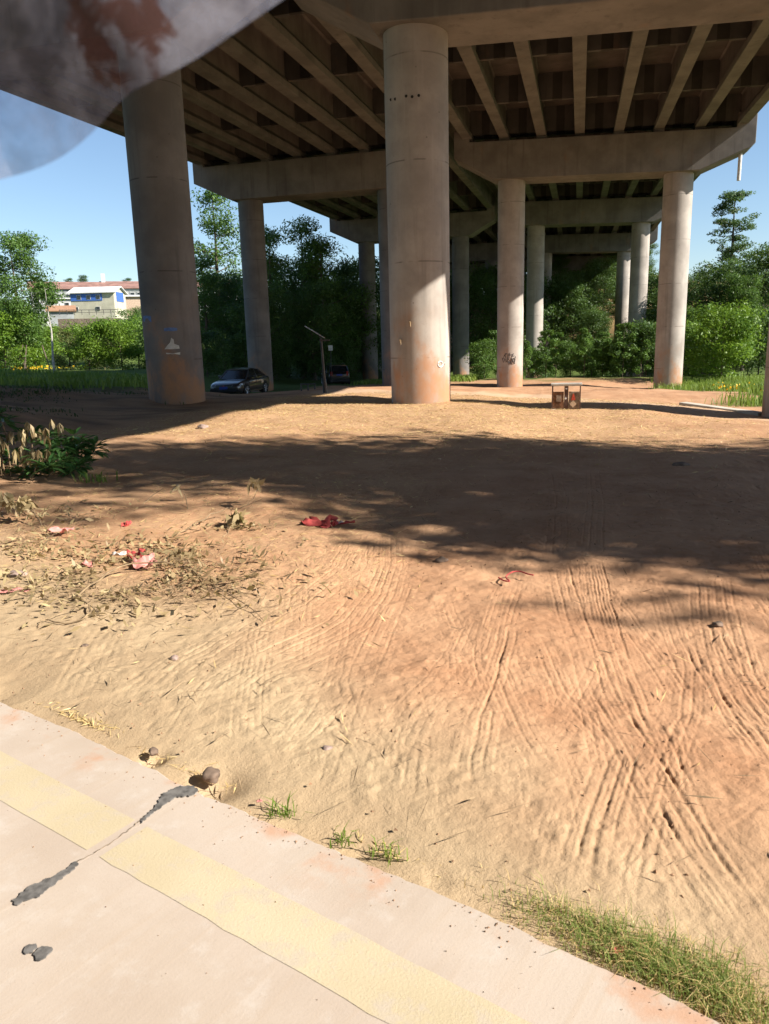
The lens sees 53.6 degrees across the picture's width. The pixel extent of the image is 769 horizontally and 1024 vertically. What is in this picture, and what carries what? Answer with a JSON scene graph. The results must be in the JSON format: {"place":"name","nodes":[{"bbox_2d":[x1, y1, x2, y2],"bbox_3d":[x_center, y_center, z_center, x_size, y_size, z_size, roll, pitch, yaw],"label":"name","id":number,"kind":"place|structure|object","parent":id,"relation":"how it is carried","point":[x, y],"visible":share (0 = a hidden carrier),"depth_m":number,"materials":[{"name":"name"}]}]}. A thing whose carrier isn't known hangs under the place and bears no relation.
{"place":"outdoors","nodes":[
{"label":"outdoors","id":0,"kind":"place"},
{"bbox_2d":[0,367,147,389],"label":"bank grass","id":1,"kind":"structure","parent":0,"point":[104,380],"depth_m":32.98,"materials":[{"name":"green plant"}]},
{"bbox_2d":[0,702,182,912],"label":"road","id":2,"kind":"structure","parent":0,"point":[72,759],"depth_m":2.85,"materials":[{"name":"concrete"}]},
{"bbox_2d":[0,751,133,849],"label":"road marking","id":3,"kind":"object","parent":2,"relation":"on","point":[84,821],"visible":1,"depth_m":2.75,"materials":[{"name":"paint"}]},
{"bbox_2d":[139,785,197,822],"bbox_3d":[-0.796,1.047,2.754,0.097,0.003,0.250,9,16,39],"label":"tar patch","id":4,"kind":"object","parent":2,"relation":"on","point":[178,791],"visible":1,"depth_m":2.79,"materials":[{"name":"grey asphalt"}]},
{"bbox_2d":[0,792,719,1023],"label":"road","id":5,"kind":"structure","parent":0,"point":[117,959],"depth_m":2.06,"materials":[{"name":"concrete"}]},
{"bbox_2d":[33,946,52,960],"bbox_3d":[-0.932,1.202,2.070,0.044,0.003,0.049,2,13,14],"label":"mud spot","id":6,"kind":"object","parent":5,"relation":"on","point":[41,953],"visible":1,"depth_m":2.07,"materials":[{"name":"grey stone"}]},
{"bbox_2d":[12,861,78,904],"bbox_3d":[-1.044,1.143,2.348,0.068,0.003,0.217,5,14,26],"label":"tar patch","id":7,"kind":"object","parent":5,"relation":"on","point":[35,890],"visible":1,"depth_m":2.33,"materials":[{"name":"grey asphalt"}]},
{"bbox_2d":[100,827,531,1023],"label":"road marking","id":8,"kind":"object","parent":5,"relation":"on","point":[368,976],"visible":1,"depth_m":2.10,"materials":[{"name":"paint"}]},
{"bbox_2d":[1,705,713,1022],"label":"soil crumbs","id":9,"kind":"object","parent":5,"relation":"on","point":[645,988],"visible":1,"depth_m":2.32,"materials":[{"name":"brown soil"}]},
{"bbox_2d":[0,277,768,1023],"bbox_3d":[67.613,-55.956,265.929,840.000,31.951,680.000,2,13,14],"label":"ground","id":10,"kind":"structure","parent":0,"point":[564,833],"depth_m":4.36,"materials":[{"name":"brown soil"}]},
{"bbox_2d":[0,491,35,513],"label":"dead branch","id":11,"kind":"object","parent":10,"relation":"on","point":[6,501],"visible":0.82,"depth_m":7.52,"materials":[{"name":"beige plant"}]},
{"bbox_2d":[0,308,46,370],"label":"shrub","id":12,"kind":"object","parent":10,"relation":"on","point":[7,322],"visible":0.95,"depth_m":67.33,"materials":[{"name":"green plant"}]},
{"bbox_2d":[13,492,41,526],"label":"dead branch","id":13,"kind":"object","parent":10,"relation":"on","point":[23,503],"visible":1,"depth_m":7.26,"materials":[{"name":"beige plant"}]},
{"bbox_2d":[0,231,68,371],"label":"broadleaf tree","id":14,"kind":"object","parent":10,"relation":"on","point":[25,242],"visible":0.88,"depth_m":68.50,"materials":[{"name":"green plant"}]},
{"bbox_2d":[10,321,64,371],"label":"shrub","id":15,"kind":"object","parent":10,"relation":"on","point":[47,345],"visible":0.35,"depth_m":73.97,"materials":[{"name":"green plant"}]},
{"bbox_2d":[33,281,57,372],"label":"young tree","id":16,"kind":"object","parent":10,"relation":"on","point":[50,300],"visible":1,"depth_m":65.07,"materials":[{"name":"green plant"}]},
{"bbox_2d":[0,407,109,478],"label":"laurel heap","id":17,"kind":"object","parent":10,"relation":"on","point":[73,447],"visible":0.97,"depth_m":9.73,"materials":[{"name":"green plant"}]},
{"bbox_2d":[45,305,75,326],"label":"brown shed","id":18,"kind":"structure","parent":10,"relation":"on","point":[61,308],"depth_m":134.96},
{"bbox_2d":[27,282,98,324],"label":"long building","id":19,"kind":"structure","parent":10,"relation":"on","point":[66,286],"depth_m":190.42,"materials":[{"name":"red tile"}]},
{"bbox_2d":[51,326,85,369],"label":"shrub","id":20,"kind":"object","parent":10,"relation":"on","point":[69,343],"visible":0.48,"depth_m":81.13,"materials":[{"name":"green plant"}]},
{"bbox_2d":[38,700,124,738],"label":"dry stalks","id":21,"kind":"object","parent":10,"relation":"on","point":[83,718],"visible":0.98,"depth_m":3.44,"materials":[{"name":"plant"}]},
{"bbox_2d":[58,319,118,369],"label":"shrub","id":22,"kind":"object","parent":10,"relation":"on","point":[82,336],"visible":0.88,"depth_m":77.42,"materials":[{"name":"green plant"}]},
{"bbox_2d":[58,309,120,329],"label":"retaining wall","id":23,"kind":"structure","parent":10,"relation":"on","point":[71,321],"depth_m":127.36,"materials":[{"name":"brown concrete"}]},
{"bbox_2d":[66,469,117,482],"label":"grass tuft","id":24,"kind":"object","parent":10,"relation":"on","point":[98,478],"visible":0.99,"depth_m":9.51,"materials":[{"name":"green plant"}]},
{"bbox_2d":[66,286,127,318],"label":"cream house","id":25,"kind":"structure","parent":10,"relation":"on","point":[88,299],"depth_m":149.53,"materials":[{"name":"white paint"}]},
{"bbox_2d":[0,384,219,416],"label":"bank weeds","id":26,"kind":"object","parent":10,"relation":"on","point":[47,389],"visible":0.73,"depth_m":22.39,"materials":[{"name":"green plant"}]},
{"bbox_2d":[84,315,144,369],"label":"shrub","id":27,"kind":"object","parent":10,"relation":"on","point":[119,336],"visible":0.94,"depth_m":77.92,"materials":[{"name":"green plant"}]},
{"bbox_2d":[99,273,139,294],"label":"red roof building","id":28,"kind":"structure","parent":10,"relation":"on","point":[130,287],"depth_m":179.99,"materials":[{"name":"tile"}]},
{"bbox_2d":[106,311,145,368],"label":"shrub","id":29,"kind":"object","parent":10,"relation":"on","point":[140,340],"visible":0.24,"depth_m":85.28,"materials":[{"name":"green plant"}]},
{"bbox_2d":[112,306,141,339],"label":"shrub","id":30,"kind":"object","parent":10,"relation":"on","point":[136,311],"visible":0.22,"depth_m":106.72,"materials":[{"name":"green plant"}]},
{"bbox_2d":[125,295,140,318],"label":"peach house","id":31,"kind":"structure","parent":10,"relation":"on","point":[133,301],"depth_m":159.89,"materials":[{"name":"paint"}]},
{"bbox_2d":[0,0,271,175],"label":"canopy sheet","id":32,"kind":"object","parent":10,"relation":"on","point":[98,31],"visible":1,"depth_m":0.44,"materials":[{"name":"plastic"}]},
{"bbox_2d":[132,553,155,568],"bbox_3d":[-1.811,0.367,5.734,0.191,0.083,0.160,-3,13,-5],"label":"paper scrap","id":33,"kind":"object","parent":10,"relation":"on","point":[148,558],"visible":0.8,"depth_m":5.70,"materials":[{"name":"paper"}]},
{"bbox_2d":[77,561,264,621],"bbox_3d":[-1.296,0.501,5.134,1.477,0.093,0.725,3,13,19],"label":"dead branch","id":34,"kind":"object","parent":10,"relation":"on","point":[89,585],"visible":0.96,"depth_m":5.39,"materials":[{"name":"brown wood"}]},
{"bbox_2d":[0,495,357,634],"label":"dry leaf litter","id":35,"kind":"object","parent":10,"relation":"on","point":[177,551],"visible":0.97,"depth_m":5.62,"materials":[{"name":"beige plant"}]},
{"bbox_2d":[202,766,219,785],"bbox_3d":[-0.671,1.021,2.948,0.068,0.069,0.066,2,13,14],"label":"stone","id":36,"kind":"object","parent":10,"relation":"on","point":[210,774],"visible":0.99,"depth_m":2.92,"materials":[{"name":"brown stone"}]},
{"bbox_2d":[195,253,232,374],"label":"tall tree","id":37,"kind":"object","parent":10,"relation":"on","point":[205,297],"visible":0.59,"depth_m":68.06,"materials":[{"name":"green plant"}]},
{"bbox_2d":[190,187,241,365],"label":"tall tree","id":38,"kind":"object","parent":10,"relation":"on","point":[217,225],"visible":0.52,"depth_m":84.39,"materials":[{"name":"green plant"}]},
{"bbox_2d":[200,327,232,376],"bbox_3d":[-14.051,-12.439,59.625,4.566,4.276,3.952,9,16,39],"label":"shrub","id":39,"kind":"object","parent":10,"relation":"on","point":[209,353],"visible":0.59,"depth_m":59.12,"materials":[{"name":"green plant"}]},
{"bbox_2d":[196,270,244,368],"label":"dense tree","id":40,"kind":"object","parent":10,"relation":"on","point":[228,282],"visible":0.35,"depth_m":73.96,"materials":[{"name":"green plant"}]},
{"bbox_2d":[178,477,264,533],"bbox_3d":[-1.387,-0.079,7.058,0.430,0.388,1.264,5,14,26],"label":"dead branch","id":41,"kind":"object","parent":10,"relation":"on","point":[255,484],"visible":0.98,"depth_m":7.47,"materials":[{"name":"brown plant"}]},
{"bbox_2d":[218,333,247,371],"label":"shrub","id":42,"kind":"object","parent":10,"relation":"on","point":[235,341],"visible":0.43,"depth_m":61.37,"materials":[{"name":"green plant"}]},
{"bbox_2d":[223,507,250,536],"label":"dead branch","id":43,"kind":"object","parent":10,"relation":"on","point":[235,516],"visible":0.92,"depth_m":6.86,"materials":[{"name":"beige plant"}]},
{"bbox_2d":[210,367,268,393],"bbox_3d":[-7.833,-7.122,41.489,2.200,1.498,4.700,1,13,12],"label":"sedan car","id":44,"kind":"object","parent":10,"relation":"on","point":[243,380],"visible":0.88,"depth_m":40.61,"materials":[{"name":"grey paint"}]},
{"bbox_2d":[222,281,298,379],"bbox_3d":[-10.382,-15.599,65.471,6.406,8.622,6.006,-13,17,-41],"label":"dense tree","id":45,"kind":"object","parent":10,"relation":"on","point":[274,327],"visible":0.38,"depth_m":64.89,"materials":[{"name":"green plant"}]},
{"bbox_2d":[0,0,526,404],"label":"viaduct","id":46,"kind":"object","parent":10,"relation":"on","point":[252,110],"visible":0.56,"depth_m":34.03,"materials":[{"name":"concrete"}]},
{"bbox_2d":[235,223,302,376],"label":"tall tree","id":47,"kind":"object","parent":10,"relation":"on","point":[270,241],"visible":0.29,"depth_m":70.16,"materials":[{"name":"green plant"}]},
{"bbox_2d":[242,255,319,377],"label":"dense tree","id":48,"kind":"object","parent":10,"relation":"on","point":[291,288],"visible":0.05,"depth_m":77.60,"materials":[{"name":"green plant"}]},
{"bbox_2d":[263,792,311,818],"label":"grass tuft","id":49,"kind":"object","parent":10,"relation":"on","point":[287,812],"visible":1,"depth_m":2.72,"materials":[{"name":"green plant"}]},
{"bbox_2d":[268,214,338,379],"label":"tall tree","id":50,"kind":"object","parent":10,"relation":"on","point":[300,230],"visible":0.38,"depth_m":73.28,"materials":[{"name":"green plant"}]},
{"bbox_2d":[273,279,346,379],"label":"dense tree","id":51,"kind":"object","parent":10,"relation":"on","point":[316,290],"visible":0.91,"depth_m":67.17,"materials":[{"name":"green plant"}]},
{"bbox_2d":[305,326,329,392],"bbox_3d":[-2.396,-5.434,27.581,0.866,2.587,0.420,-2,12,0],"label":"solar lamp","id":52,"kind":"object","parent":10,"relation":"on","point":[324,383],"visible":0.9,"depth_m":27.53,"materials":[{"name":"metal"}]},
{"bbox_2d":[291,233,361,360],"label":"tall tree","id":53,"kind":"object","parent":10,"relation":"on","point":[322,246],"visible":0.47,"depth_m":71.56,"materials":[{"name":"green plant"}]},
{"bbox_2d":[301,515,354,527],"bbox_3d":[-0.523,0.076,6.928,0.482,0.086,0.269,2,13,14],"label":"cloth bundle","id":54,"kind":"object","parent":10,"relation":"on","point":[316,521],"visible":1,"depth_m":6.91,"materials":[{"name":"red fabric"}]},
{"bbox_2d":[320,363,349,383],"bbox_3d":[-4.086,-11.392,62.924,2.250,1.792,4.522,-4,13,-12],"label":"suv car","id":55,"kind":"object","parent":10,"relation":"on","point":[340,374],"visible":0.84,"depth_m":60.98,"materials":[{"name":"black paint"}]},
{"bbox_2d":[306,254,377,374],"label":"dense tree","id":56,"kind":"object","parent":10,"relation":"on","point":[345,269],"visible":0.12,"depth_m":80.33,"materials":[{"name":"green plant"}]},
{"bbox_2d":[324,337,363,380],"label":"shrub","id":57,"kind":"object","parent":10,"relation":"on","point":[347,358],"visible":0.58,"depth_m":70.67,"materials":[{"name":"green plant"}]},
{"bbox_2d":[318,256,381,370],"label":"dense tree","id":58,"kind":"object","parent":10,"relation":"on","point":[377,296],"visible":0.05,"depth_m":89.15,"materials":[{"name":"green plant"}]},
{"bbox_2d":[319,275,381,375],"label":"dense tree","id":59,"kind":"object","parent":10,"relation":"on","point":[356,318],"visible":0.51,"depth_m":75.44,"materials":[{"name":"green plant"}]},
{"bbox_2d":[0,470,768,881],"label":"twig litter","id":60,"kind":"object","parent":10,"relation":"on","point":[268,611],"visible":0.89,"depth_m":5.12,"materials":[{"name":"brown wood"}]},
{"bbox_2d":[7,472,765,914],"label":"soil crumbs","id":61,"kind":"object","parent":10,"relation":"on","point":[419,692],"visible":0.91,"depth_m":4.26,"materials":[{"name":"brown soil"}]},
{"bbox_2d":[366,835,407,869],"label":"grass tuft","id":62,"kind":"object","parent":10,"relation":"on","point":[385,853],"visible":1,"depth_m":2.49,"materials":[{"name":"green plant"}]},
{"bbox_2d":[19,392,768,476],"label":"straw litter","id":63,"kind":"object","parent":10,"relation":"on","point":[503,404],"visible":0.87,"depth_m":15.69,"materials":[{"name":"beige plant"}]},
{"bbox_2d":[450,261,497,363],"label":"dense tree","id":64,"kind":"object","parent":10,"relation":"on","point":[484,271],"visible":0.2,"depth_m":94.53,"materials":[{"name":"green plant"}]},
{"bbox_2d":[463,337,496,378],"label":"shrub","id":65,"kind":"object","parent":10,"relation":"on","point":[479,350],"visible":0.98,"depth_m":56.37,"materials":[{"name":"green plant"}]},
{"bbox_2d":[450,273,526,370],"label":"dense tree","id":66,"kind":"object","parent":10,"relation":"on","point":[490,302],"visible":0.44,"depth_m":85.66,"materials":[{"name":"green plant"}]},
{"bbox_2d":[488,266,554,345],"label":"dense tree","id":67,"kind":"object","parent":10,"relation":"on","point":[525,299],"visible":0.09,"depth_m":92.66,"materials":[{"name":"green plant"}]},
{"bbox_2d":[523,341,534,378],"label":"young shrub","id":68,"kind":"object","parent":10,"relation":"on","point":[527,350],"visible":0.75,"depth_m":54.68,"materials":[{"name":"green plant"}]},
{"bbox_2d":[294,0,768,417],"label":"viaduct","id":69,"kind":"object","parent":10,"relation":"on","point":[586,130],"visible":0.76,"depth_m":36.65,"materials":[{"name":"concrete"}]},
{"bbox_2d":[523,347,545,377],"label":"shrub","id":70,"kind":"object","parent":10,"relation":"on","point":[534,353],"visible":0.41,"depth_m":57.69,"materials":[{"name":"green plant"}]},
{"bbox_2d":[533,329,558,376],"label":"young shrub","id":71,"kind":"object","parent":10,"relation":"on","point":[553,352],"visible":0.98,"depth_m":56.45,"materials":[{"name":"green plant"}]},
{"bbox_2d":[523,270,576,353],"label":"dense tree","id":72,"kind":"object","parent":10,"relation":"on","point":[559,314],"visible":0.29,"depth_m":96.28,"materials":[{"name":"green plant"}]},
{"bbox_2d":[545,332,566,377],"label":"young shrub","id":73,"kind":"object","parent":10,"relation":"on","point":[551,362],"visible":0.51,"depth_m":59.53,"materials":[{"name":"green plant"}]},
{"bbox_2d":[551,383,581,409],"bbox_3d":[4.664,-2.953,19.521,0.771,0.702,0.348,2,13,14],"label":"litter bin","id":74,"kind":"object","parent":10,"relation":"on","point":[559,400],"visible":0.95,"depth_m":19.43,"materials":[{"name":"brown metal"}]},
{"bbox_2d":[552,340,585,376],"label":"shrub","id":75,"kind":"object","parent":10,"relation":"on","point":[562,350],"visible":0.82,"depth_m":57.70,"materials":[{"name":"green plant"}]},
{"bbox_2d":[464,863,683,981],"bbox_3d":[0.526,1.160,2.191,0.646,0.052,0.280,8,16,37],"label":"grass tuft","id":76,"kind":"object","parent":10,"relation":"on","point":[569,915],"visible":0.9,"depth_m":2.18,"materials":[{"name":"green plant"}]},
{"bbox_2d":[544,278,611,359],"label":"dense tree","id":77,"kind":"object","parent":10,"relation":"on","point":[578,304],"visible":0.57,"depth_m":95.37,"materials":[{"name":"green plant"}]},
{"bbox_2d":[570,328,595,377],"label":"young shrub","id":78,"kind":"object","parent":10,"relation":"on","point":[585,337],"visible":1,"depth_m":55.54,"materials":[{"name":"green plant"}]},
{"bbox_2d":[563,269,605,324],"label":"dense tree","id":79,"kind":"object","parent":10,"relation":"on","point":[578,277],"visible":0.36,"depth_m":100.86,"materials":[{"name":"green plant"}]},
{"bbox_2d":[572,309,611,359],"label":"dense tree","id":80,"kind":"object","parent":10,"relation":"on","point":[595,317],"visible":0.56,"depth_m":90.47,"materials":[{"name":"green plant"}]},
{"bbox_2d":[580,340,603,376],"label":"shrub","id":81,"kind":"object","parent":10,"relation":"on","point":[594,371],"visible":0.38,"depth_m":59.83,"materials":[{"name":"green plant"}]},
{"bbox_2d":[583,255,616,316],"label":"dense tree","id":82,"kind":"object","parent":10,"relation":"on","point":[607,282],"visible":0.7,"depth_m":100.64,"materials":[{"name":"green plant"}]},
{"bbox_2d":[591,331,612,376],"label":"young shrub","id":83,"kind":"object","parent":10,"relation":"on","point":[603,340],"visible":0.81,"depth_m":56.59,"materials":[{"name":"green plant"}]},
{"bbox_2d":[593,338,630,376],"bbox_3d":[17.108,-11.489,56.750,3.170,3.286,3.001,-13,17,-42],"label":"shrub","id":84,"kind":"object","parent":10,"relation":"on","point":[610,369],"visible":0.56,"depth_m":56.34,"materials":[{"name":"green plant"}]},
{"bbox_2d":[608,322,639,377],"bbox_3d":[17.157,-11.422,54.559,2.159,4.300,2.121,1,13,11],"label":"young shrub","id":85,"kind":"object","parent":10,"relation":"on","point":[614,360],"visible":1,"depth_m":54.40,"materials":[{"name":"green plant"}]},
{"bbox_2d":[609,318,655,376],"bbox_3d":[19.236,-11.867,55.587,4.851,4.544,4.199,-5,13,-16],"label":"shrub","id":86,"kind":"object","parent":10,"relation":"on","point":[651,334],"visible":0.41,"depth_m":55.01,"materials":[{"name":"green plant"}]},
{"bbox_2d":[500,873,768,1023],"bbox_3d":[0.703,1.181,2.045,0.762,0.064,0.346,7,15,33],"label":"grass tuft","id":87,"kind":"object","parent":10,"relation":"on","point":[645,950],"visible":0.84,"depth_m":2.03,"materials":[{"name":"green plant"}]},
{"bbox_2d":[628,330,651,376],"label":"young shrub","id":88,"kind":"object","parent":10,"relation":"on","point":[636,360],"visible":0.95,"depth_m":54.53,"materials":[{"name":"green plant"}]},
{"bbox_2d":[646,269,690,347],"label":"dense tree","id":89,"kind":"object","parent":10,"relation":"on","point":[652,278],"visible":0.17,"depth_m":81.64,"materials":[{"name":"green plant"}]},
{"bbox_2d":[639,287,700,372],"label":"dense tree","id":90,"kind":"object","parent":10,"relation":"on","point":[649,318],"visible":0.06,"depth_m":70.79,"materials":[{"name":"green plant"}]},
{"bbox_2d":[611,920,768,1023],"bbox_3d":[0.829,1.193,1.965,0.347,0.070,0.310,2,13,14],"label":"grass tuft","id":91,"kind":"object","parent":10,"relation":"on","point":[723,976],"visible":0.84,"depth_m":1.96,"materials":[{"name":"green plant"}]},
{"bbox_2d":[644,373,764,406],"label":"meadow grass","id":92,"kind":"structure","parent":10,"relation":"on","point":[743,386],"depth_m":38.26,"materials":[{"name":"green plant"}]},
{"bbox_2d":[683,319,733,374],"bbox_3d":[23.684,-11.983,55.566,4.858,4.546,4.779,-4,13,-10],"label":"shrub","id":93,"kind":"object","parent":10,"relation":"on","point":[691,330],"visible":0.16,"depth_m":55.14,"materials":[{"name":"green plant"}]},
{"bbox_2d":[679,402,761,415],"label":"kerb","id":94,"kind":"structure","parent":10,"relation":"on","point":[749,412],"depth_m":20.39,"materials":[{"name":"concrete"}]},
{"bbox_2d":[683,257,762,371],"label":"dense tree","id":95,"kind":"object","parent":10,"relation":"on","point":[708,291],"visible":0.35,"depth_m":67.89,"materials":[{"name":"green plant"}]},
{"bbox_2d":[683,296,767,380],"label":"shrub","id":96,"kind":"object","parent":10,"relation":"on","point":[738,346],"visible":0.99,"depth_m":49.15,"materials":[{"name":"green plant"}]},
{"bbox_2d":[685,951,768,1023],"bbox_3d":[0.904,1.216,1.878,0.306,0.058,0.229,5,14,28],"label":"grass tuft","id":97,"kind":"object","parent":10,"relation":"on","point":[743,1011],"visible":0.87,"depth_m":1.88,"materials":[{"name":"green plant"}]},
{"bbox_2d":[703,189,765,281],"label":"layered tree","id":98,"kind":"object","parent":10,"relation":"on","point":[733,197],"visible":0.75,"depth_m":76.43,"materials":[{"name":"green plant"}]},
{"bbox_2d":[718,270,768,370],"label":"broadleaf tree","id":99,"kind":"object","parent":10,"relation":"on","point":[748,294],"visible":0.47,"depth_m":64.25,"materials":[{"name":"green plant"}]},
{"bbox_2d":[726,249,768,355],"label":"dense tree","id":100,"kind":"object","parent":10,"relation":"on","point":[758,272],"visible":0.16,"depth_m":70.21,"materials":[{"name":"green plant"}]},
{"bbox_2d":[728,310,768,374],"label":"shrub","id":101,"kind":"object","parent":10,"relation":"on","point":[760,358],"visible":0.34,"depth_m":53.09,"materials":[{"name":"green plant"}]},
{"bbox_2d":[742,241,768,347],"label":"dense tree","id":102,"kind":"object","parent":10,"relation":"on","point":[763,254],"visible":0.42,"depth_m":66.78,"materials":[{"name":"green plant"}]},
{"bbox_2d":[0,90,768,306],"label":"sky","id":103,"kind":"structure","parent":0,"point":[73,192],"materials":[{"name":"blue"}]},
{"bbox_2d":[347,374,491,385],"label":"verge grass","id":104,"kind":"structure","parent":0,"point":[463,377],"depth_m":55.99,"materials":[{"name":"green plant"}]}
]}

